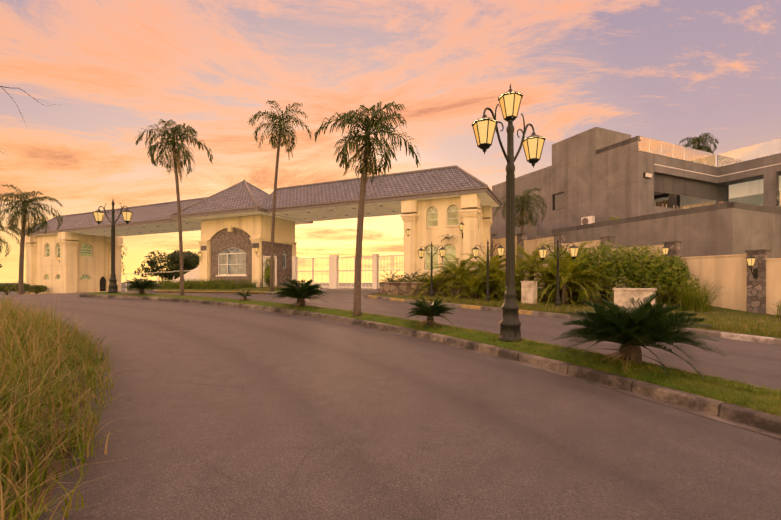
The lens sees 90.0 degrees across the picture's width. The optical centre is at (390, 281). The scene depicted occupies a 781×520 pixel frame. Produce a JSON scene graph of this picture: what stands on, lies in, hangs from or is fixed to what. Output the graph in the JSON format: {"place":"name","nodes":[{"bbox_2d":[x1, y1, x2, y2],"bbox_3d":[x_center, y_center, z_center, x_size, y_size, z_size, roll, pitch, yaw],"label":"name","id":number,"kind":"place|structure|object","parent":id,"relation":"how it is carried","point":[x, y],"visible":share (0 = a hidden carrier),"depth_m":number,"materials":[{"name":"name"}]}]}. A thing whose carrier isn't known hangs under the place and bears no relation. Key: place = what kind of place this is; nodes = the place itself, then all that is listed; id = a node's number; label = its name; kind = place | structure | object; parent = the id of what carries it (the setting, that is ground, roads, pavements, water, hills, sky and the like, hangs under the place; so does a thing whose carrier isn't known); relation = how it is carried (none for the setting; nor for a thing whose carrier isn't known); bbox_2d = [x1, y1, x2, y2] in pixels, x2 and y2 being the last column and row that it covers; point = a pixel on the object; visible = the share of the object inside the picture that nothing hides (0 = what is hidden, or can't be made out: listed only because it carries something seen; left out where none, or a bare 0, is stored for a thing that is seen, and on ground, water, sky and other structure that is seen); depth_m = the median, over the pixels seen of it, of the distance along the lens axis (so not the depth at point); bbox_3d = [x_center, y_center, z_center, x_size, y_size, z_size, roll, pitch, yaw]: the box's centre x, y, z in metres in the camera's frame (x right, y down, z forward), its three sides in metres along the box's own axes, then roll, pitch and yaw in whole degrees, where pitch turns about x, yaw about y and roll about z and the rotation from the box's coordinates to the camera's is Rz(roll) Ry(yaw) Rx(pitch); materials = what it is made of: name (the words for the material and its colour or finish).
{"place":"outdoors","nodes":[
{"label":"outdoors","id":0,"kind":"place"},
{"bbox_2d":[0,86,49,153],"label":"overhanging branch","id":1,"kind":"object","parent":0,"point":[14,101],"visible":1,"depth_m":4.31,"materials":[{"name":"brown plant"}]},
{"bbox_2d":[0,280,143,519],"bbox_3d":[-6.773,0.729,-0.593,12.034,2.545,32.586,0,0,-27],"label":"tall verge grass","id":2,"kind":"structure","parent":0,"point":[29,341],"depth_m":3.56,"materials":[{"name":"green plant"}]},
{"bbox_2d":[25,232,123,293],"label":"gate building","id":3,"kind":"structure","parent":0,"point":[65,262],"depth_m":45.22,"materials":[{"name":"beige paint"}]},
{"bbox_2d":[159,287,282,291],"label":"grass strip","id":4,"kind":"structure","parent":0,"point":[257,288],"depth_m":27.21,"materials":[{"name":"green plant"}]},
{"bbox_2d":[128,277,279,290],"bbox_3d":[-14.338,0.077,30.355,18.076,1.366,7.106,0,0,23],"label":"hedge","id":5,"kind":"object","parent":4,"relation":"on","point":[210,284],"visible":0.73,"depth_m":30.33,"materials":[{"name":"green plant"}]},
{"bbox_2d":[198,214,296,287],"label":"gatehouse building","id":6,"kind":"structure","parent":0,"point":[237,247],"depth_m":33.02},
{"bbox_2d":[116,254,403,290],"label":"white gates","id":7,"kind":"object","parent":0,"point":[333,270],"visible":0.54,"depth_m":30.87,"materials":[{"name":"white metal"}]},
{"bbox_2d":[0,288,780,519],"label":"road asphalt","id":8,"kind":"structure","parent":0,"point":[243,414],"depth_m":3.87,"materials":[{"name":"grey asphalt"}]},
{"bbox_2d":[0,282,17,294],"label":"shrub","id":9,"kind":"object","parent":8,"relation":"on","point":[3,287],"visible":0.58,"depth_m":45.49,"materials":[{"name":"green plant"}]},
{"bbox_2d":[6,284,30,292],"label":"shrub","id":10,"kind":"object","parent":8,"relation":"on","point":[14,288],"visible":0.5,"depth_m":44.72,"materials":[{"name":"green plant"}]},
{"bbox_2d":[24,285,47,293],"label":"shrub","id":11,"kind":"object","parent":8,"relation":"on","point":[36,289],"visible":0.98,"depth_m":43.62,"materials":[{"name":"green plant"}]},
{"bbox_2d":[121,246,126,273],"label":"tree","id":12,"kind":"object","parent":8,"relation":"on","point":[122,258],"visible":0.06,"depth_m":66.77,"materials":[{"name":"green plant"}]},
{"bbox_2d":[166,250,199,273],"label":"tree","id":13,"kind":"object","parent":8,"relation":"on","point":[191,260],"visible":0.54,"depth_m":49.47,"materials":[{"name":"green plant"}]},
{"bbox_2d":[154,287,281,293],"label":"curb","id":14,"kind":"structure","parent":8,"relation":"on","point":[255,292],"depth_m":25.06,"materials":[{"name":"yellow paint"}]},
{"bbox_2d":[263,257,274,286],"bbox_3d":[-9.600,-0.722,31.110,0.992,2.610,1.285,0,0,1],"label":"plant","id":15,"kind":"object","parent":8,"relation":"on","point":[267,275],"visible":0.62,"depth_m":30.82,"materials":[{"name":"green plant"}]},
{"bbox_2d":[247,100,311,290],"bbox_3d":[-7.004,-5.330,24.573,4.058,12.026,3.743,0,0,42],"label":"island palm","id":16,"kind":"object","parent":8,"relation":"on","point":[281,124],"visible":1,"depth_m":24.60,"materials":[{"name":"green plant"}]},
{"bbox_2d":[76,294,780,438],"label":"median kerb","id":17,"kind":"structure","parent":8,"relation":"on","point":[764,423],"depth_m":5.93,"materials":[{"name":"concrete"}]},
{"bbox_2d":[363,291,780,345],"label":"painted kerb","id":18,"kind":"structure","parent":8,"relation":"on","point":[748,338],"depth_m":13.45,"materials":[{"name":"paint"}]},
{"bbox_2d":[0,0,780,294],"label":"sky","id":19,"kind":"structure","parent":0,"point":[669,71],"materials":[{"name":"orange"}]},
{"bbox_2d":[87,292,780,415],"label":"median lawn","id":20,"kind":"structure","parent":0,"point":[573,356],"depth_m":6.12,"materials":[{"name":"green plant"}]},
{"bbox_2d":[93,200,132,292],"bbox_3d":[-13.828,-1.831,19.464,2.029,4.750,0.524,0,0,5],"label":"street lamp","id":21,"kind":"object","parent":20,"relation":"on","point":[99,217],"visible":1,"depth_m":19.39,"materials":[{"name":"metal"}]},
{"bbox_2d":[123,278,160,294],"bbox_3d":[-11.973,0.281,18.868,1.780,1.050,1.940,0,0,1],"label":"cycad","id":22,"kind":"object","parent":20,"relation":"on","point":[141,285],"visible":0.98,"depth_m":18.71,"materials":[{"name":"green plant"}]},
{"bbox_2d":[135,119,212,295],"bbox_3d":[-9.982,-3.403,18.259,3.012,8.379,2.738,0,0,34],"label":"median palm","id":23,"kind":"object","parent":20,"relation":"on","point":[176,130],"visible":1,"depth_m":18.08,"materials":[{"name":"green plant"}]},
{"bbox_2d":[234,290,253,300],"bbox_3d":[-6.040,0.604,16.142,0.908,0.598,0.886,0,0,1],"label":"plant","id":24,"kind":"object","parent":20,"relation":"on","point":[243,294],"visible":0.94,"depth_m":16.11,"materials":[{"name":"green plant"}]},
{"bbox_2d":[267,278,330,310],"bbox_3d":[-3.248,0.547,13.987,2.522,1.359,2.326,0,0,1],"label":"cycad","id":25,"kind":"object","parent":20,"relation":"on","point":[299,291],"visible":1,"depth_m":13.86,"materials":[{"name":"green plant"}]},
{"bbox_2d":[314,101,420,315],"bbox_3d":[-0.680,-2.163,11.980,2.748,6.619,3.185,0,0,31],"label":"median palm","id":26,"kind":"object","parent":20,"relation":"on","point":[370,127],"visible":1,"depth_m":11.78,"materials":[{"name":"green plant"}]},
{"bbox_2d":[404,297,455,328],"bbox_3d":[0.967,0.808,9.851,1.440,0.876,1.383,0,0,41],"label":"cycad","id":27,"kind":"object","parent":20,"relation":"on","point":[432,310],"visible":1,"depth_m":9.67,"materials":[{"name":"green plant"}]},
{"bbox_2d":[472,84,544,341],"bbox_3d":[2.454,-1.430,7.994,2.062,5.279,0.502,0,0,-35],"label":"street lamp","id":28,"kind":"object","parent":20,"relation":"on","point":[484,126],"visible":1,"depth_m":7.91,"materials":[{"name":"metal"}]},
{"bbox_2d":[547,292,728,377],"bbox_3d":[3.826,0.893,6.168,2.376,1.460,2.475,0,0,1],"label":"cycad","id":29,"kind":"object","parent":20,"relation":"on","point":[631,330],"visible":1,"depth_m":5.86,"materials":[{"name":"green plant"}]},
{"bbox_2d":[400,193,492,281],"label":"gate building","id":30,"kind":"structure","parent":0,"point":[466,220],"depth_m":25.65,"materials":[{"name":"beige paint"}]},
{"bbox_2d":[497,239,559,287],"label":"bushy palm","id":31,"kind":"object","parent":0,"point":[530,263],"visible":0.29,"depth_m":20.18,"materials":[{"name":"green plant"}]},
{"bbox_2d":[372,288,780,338],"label":"verge ground","id":32,"kind":"structure","parent":0,"point":[720,310],"depth_m":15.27,"materials":[{"name":"green plant"}]},
{"bbox_2d":[417,241,445,296],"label":"street lamp","id":33,"kind":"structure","parent":32,"relation":"on","point":[442,250],"depth_m":20.15,"materials":[{"name":"metal"}]},
{"bbox_2d":[409,269,458,297],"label":"bushy palm","id":34,"kind":"object","parent":32,"relation":"on","point":[436,278],"visible":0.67,"depth_m":21.00,"materials":[{"name":"green plant"}]},
{"bbox_2d":[379,282,496,298],"bbox_3d":[3.845,0.689,25.250,6.940,1.362,8.620,0,0,25],"label":"stone planter","id":35,"kind":"object","parent":32,"relation":"on","point":[401,288],"visible":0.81,"depth_m":21.74,"materials":[{"name":"grey stone"}]},
{"bbox_2d":[377,263,503,284],"bbox_3d":[3.181,-0.318,23.206,7.990,1.552,4.305,0,0,24],"label":"planter greenery","id":36,"kind":"object","parent":35,"relation":"on","point":[404,278],"visible":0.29,"depth_m":23.28,"materials":[{"name":"green plant"}]},
{"bbox_2d":[428,254,489,281],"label":"bushy palm","id":37,"kind":"object","parent":32,"relation":"on","point":[459,264],"visible":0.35,"depth_m":21.95,"materials":[{"name":"green plant"}]},
{"bbox_2d":[433,260,486,296],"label":"bushy palm","id":38,"kind":"object","parent":32,"relation":"on","point":[457,273],"visible":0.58,"depth_m":20.63,"materials":[{"name":"green plant"}]},
{"bbox_2d":[443,269,505,299],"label":"bushy palm","id":39,"kind":"object","parent":32,"relation":"on","point":[475,289],"visible":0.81,"depth_m":19.29,"materials":[{"name":"green plant"}]},
{"bbox_2d":[471,241,504,301],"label":"street lamp","id":40,"kind":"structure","parent":32,"relation":"on","point":[500,250],"depth_m":18.02,"materials":[{"name":"metal"}]},
{"bbox_2d":[460,249,522,278],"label":"bushy palm","id":41,"kind":"object","parent":32,"relation":"on","point":[484,261],"visible":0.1,"depth_m":21.97,"materials":[{"name":"green plant"}]},
{"bbox_2d":[460,254,527,297],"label":"bushy palm","id":42,"kind":"object","parent":32,"relation":"on","point":[497,262],"visible":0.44,"depth_m":20.31,"materials":[{"name":"green plant"}]},
{"bbox_2d":[474,264,534,300],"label":"bushy palm","id":43,"kind":"object","parent":32,"relation":"on","point":[497,288],"visible":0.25,"depth_m":19.32,"materials":[{"name":"green plant"}]},
{"bbox_2d":[474,259,550,299],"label":"bushy palm","id":44,"kind":"object","parent":32,"relation":"on","point":[502,274],"visible":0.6,"depth_m":18.65,"materials":[{"name":"green plant"}]},
{"bbox_2d":[494,187,547,233],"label":"palm","id":45,"kind":"object","parent":32,"relation":"on","point":[522,201],"visible":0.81,"depth_m":28.98,"materials":[{"name":"leaf"},{"name":"bark"}]},
{"bbox_2d":[520,281,537,304],"bbox_3d":[6.091,0.609,17.145,0.450,1.290,0.650,0,0,-43],"label":"utility cabinet","id":46,"kind":"object","parent":32,"relation":"on","point":[528,291],"visible":0.81,"depth_m":16.98,"materials":[{"name":"concrete"}]},
{"bbox_2d":[516,251,592,301],"bbox_3d":[7.595,-0.198,18.906,3.992,2.715,3.763,0,0,1],"label":"bushy palm","id":47,"kind":"object","parent":32,"relation":"on","point":[545,296],"visible":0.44,"depth_m":18.65,"materials":[{"name":"green plant"}]},
{"bbox_2d":[538,240,578,307],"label":"street lamp","id":48,"kind":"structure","parent":32,"relation":"on","point":[573,250],"depth_m":15.64,"materials":[{"name":"metal"}]},
{"bbox_2d":[516,262,607,304],"bbox_3d":[7.790,0.301,18.272,3.761,2.483,3.688,0,0,1],"label":"bushy palm","id":49,"kind":"object","parent":32,"relation":"on","point":[553,287],"visible":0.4,"depth_m":17.82,"materials":[{"name":"green plant"}]},
{"bbox_2d":[525,240,610,300],"bbox_3d":[8.898,-0.486,19.368,4.369,3.146,3.679,0,0,-38],"label":"bushy palm","id":50,"kind":"object","parent":32,"relation":"on","point":[582,245],"visible":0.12,"depth_m":19.14,"materials":[{"name":"green plant"}]},
{"bbox_2d":[527,251,610,304],"bbox_3d":[7.987,-0.051,17.398,3.965,2.538,3.828,0,0,1],"label":"bushy palm","id":51,"kind":"object","parent":32,"relation":"on","point":[573,278],"visible":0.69,"depth_m":17.05,"materials":[{"name":"green plant"}]},
{"bbox_2d":[546,246,598,301],"bbox_3d":[8.722,-0.306,18.736,2.205,2.957,2.094,0,0,45],"label":"shrub","id":52,"kind":"object","parent":32,"relation":"on","point":[583,268],"visible":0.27,"depth_m":18.40,"materials":[{"name":"green plant"}]},
{"bbox_2d":[550,262,641,303],"bbox_3d":[9.117,0.361,17.649,3.844,2.383,3.389,0,0,1],"label":"bushy palm","id":53,"kind":"object","parent":32,"relation":"on","point":[592,278],"visible":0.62,"depth_m":17.30,"materials":[{"name":"green plant"}]},
{"bbox_2d":[572,240,642,303],"bbox_3d":[9.846,-0.367,17.796,2.682,3.197,2.564,0,0,43],"label":"shrub","id":54,"kind":"object","parent":32,"relation":"on","point":[611,269],"visible":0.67,"depth_m":17.49,"materials":[{"name":"green plant"}]},
{"bbox_2d":[613,288,656,307],"bbox_3d":[9.287,0.816,14.863,1.300,1.140,0.900,0,0,43],"label":"utility cabinet","id":55,"kind":"object","parent":32,"relation":"on","point":[621,295],"visible":0.58,"depth_m":14.61,"materials":[{"name":"concrete"}]},
{"bbox_2d":[490,127,780,257],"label":"modern house","id":56,"kind":"structure","parent":32,"relation":"on","point":[649,192],"depth_m":29.37,"materials":[{"name":"grey concrete"}]},
{"bbox_2d":[679,133,718,153],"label":"palm tree","id":57,"kind":"object","parent":56,"relation":"on","point":[699,140],"visible":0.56,"depth_m":33.66,"materials":[{"name":"green plant"}]},
{"bbox_2d":[490,233,780,314],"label":"boundary wall","id":58,"kind":"structure","parent":32,"relation":"on","point":[752,279],"depth_m":15.98,"materials":[{"name":"paint"}]},
{"bbox_2d":[648,254,700,305],"bbox_3d":[12.053,0.039,16.810,1.740,2.551,1.734,0,0,1],"label":"shrub","id":59,"kind":"object","parent":32,"relation":"on","point":[683,275],"visible":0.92,"depth_m":16.51,"materials":[{"name":"green plant"}]},
{"bbox_2d":[655,277,780,317],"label":"ornamental grass","id":60,"kind":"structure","parent":32,"relation":"on","point":[694,301],"depth_m":15.56,"materials":[{"name":"green plant"}]},
{"bbox_2d":[614,244,678,296],"bbox_3d":[11.229,-0.247,17.355,2.433,3.051,2.916,0,0,1],"label":"shrub","id":61,"kind":"object","parent":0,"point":[647,261],"visible":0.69,"depth_m":16.82,"materials":[{"name":"green plant"}]},
{"bbox_3d":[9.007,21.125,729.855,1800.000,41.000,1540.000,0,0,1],"label":"ground","id":62,"kind":"structure","parent":0,"visible":0},
{"bbox_2d":[0,226,19,256],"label":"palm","id":63,"kind":"object","parent":62,"relation":"on","point":[4,241],"visible":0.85,"depth_m":32.59,"materials":[{"name":"green plant"}]},
{"bbox_2d":[0,184,62,294],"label":"palm","id":64,"kind":"object","parent":62,"relation":"on","point":[24,203],"visible":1,"depth_m":28.64,"materials":[{"name":"green plant"}]},
{"bbox_2d":[134,251,184,284],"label":"tree","id":65,"kind":"object","parent":62,"relation":"on","point":[153,265],"visible":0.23,"depth_m":54.41,"materials":[{"name":"green plant"}]},
{"bbox_2d":[20,165,501,236],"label":"gate roof","id":66,"kind":"structure","parent":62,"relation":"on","point":[320,201],"depth_m":31.00,"materials":[{"name":"grey tile"}]}
]}

